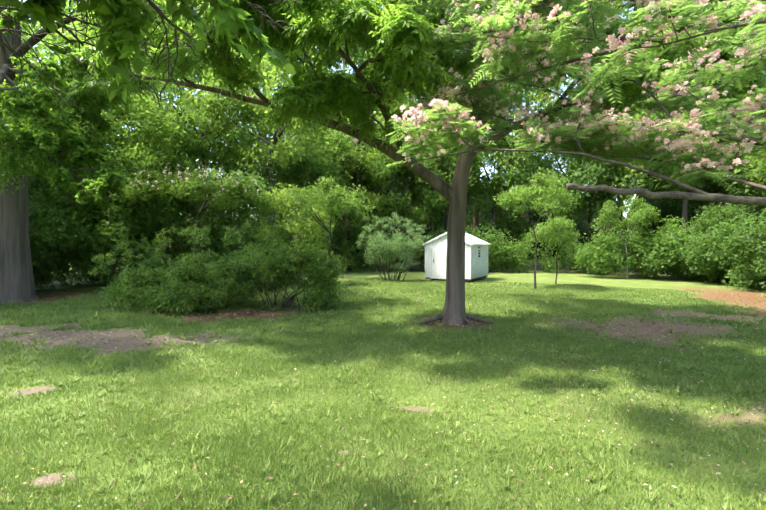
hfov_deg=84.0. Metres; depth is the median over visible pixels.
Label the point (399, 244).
bush
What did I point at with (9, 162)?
broad woodland leaf
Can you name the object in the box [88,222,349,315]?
lawn shrub
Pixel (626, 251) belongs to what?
pale sapling trunk
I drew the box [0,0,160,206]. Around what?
tree bough leaves
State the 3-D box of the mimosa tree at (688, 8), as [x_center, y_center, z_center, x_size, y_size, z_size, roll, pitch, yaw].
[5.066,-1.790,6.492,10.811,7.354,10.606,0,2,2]
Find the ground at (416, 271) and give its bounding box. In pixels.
[0,259,765,509]
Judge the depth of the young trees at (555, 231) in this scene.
17.62 m
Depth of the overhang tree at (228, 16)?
2.15 m
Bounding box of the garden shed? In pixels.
[423,232,490,281]
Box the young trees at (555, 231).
[284,167,662,246]
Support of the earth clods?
on the ground at (416, 271)
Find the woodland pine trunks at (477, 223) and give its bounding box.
[151,50,609,264]
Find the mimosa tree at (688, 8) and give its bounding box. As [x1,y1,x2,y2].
[386,0,765,205]
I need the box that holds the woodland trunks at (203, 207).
[31,91,740,281]
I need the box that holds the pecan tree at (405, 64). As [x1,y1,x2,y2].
[53,0,765,326]
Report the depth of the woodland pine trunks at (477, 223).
39.86 m
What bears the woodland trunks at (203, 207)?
on the ground at (416, 271)
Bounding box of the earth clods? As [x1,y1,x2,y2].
[1,306,764,480]
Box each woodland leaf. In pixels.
[0,0,242,194]
[20,0,765,234]
[22,2,765,288]
[23,29,765,284]
[24,0,765,291]
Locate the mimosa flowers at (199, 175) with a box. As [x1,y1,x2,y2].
[109,164,257,194]
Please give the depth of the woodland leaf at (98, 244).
23.39 m
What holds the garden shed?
on the ground at (416, 271)
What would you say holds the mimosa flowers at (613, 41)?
attached to the mimosa tree at (688, 8)
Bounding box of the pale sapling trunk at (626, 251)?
[612,223,634,278]
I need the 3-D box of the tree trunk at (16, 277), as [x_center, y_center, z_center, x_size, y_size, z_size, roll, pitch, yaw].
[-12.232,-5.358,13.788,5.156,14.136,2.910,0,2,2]
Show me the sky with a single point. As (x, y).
(347, 71)
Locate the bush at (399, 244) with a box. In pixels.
[355,212,430,272]
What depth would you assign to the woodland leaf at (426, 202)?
27.89 m
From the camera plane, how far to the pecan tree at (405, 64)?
8.13 m
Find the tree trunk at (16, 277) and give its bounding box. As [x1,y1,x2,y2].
[0,4,38,302]
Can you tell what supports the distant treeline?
on the ground at (416, 271)
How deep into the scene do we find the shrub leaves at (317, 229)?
19.05 m
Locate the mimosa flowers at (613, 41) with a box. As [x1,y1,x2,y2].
[391,0,765,172]
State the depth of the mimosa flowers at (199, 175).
17.50 m
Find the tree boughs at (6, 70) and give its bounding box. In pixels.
[0,14,114,201]
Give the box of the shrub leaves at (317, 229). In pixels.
[247,183,336,256]
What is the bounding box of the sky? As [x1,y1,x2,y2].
[19,0,764,219]
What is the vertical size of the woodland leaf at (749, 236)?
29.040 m
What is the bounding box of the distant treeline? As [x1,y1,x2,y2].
[29,121,765,259]
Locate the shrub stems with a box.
[96,201,578,309]
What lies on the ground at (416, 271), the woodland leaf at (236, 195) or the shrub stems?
the shrub stems
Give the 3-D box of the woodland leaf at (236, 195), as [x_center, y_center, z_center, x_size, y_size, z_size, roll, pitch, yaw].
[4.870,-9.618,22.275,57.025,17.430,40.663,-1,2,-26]
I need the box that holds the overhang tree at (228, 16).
[0,0,300,119]

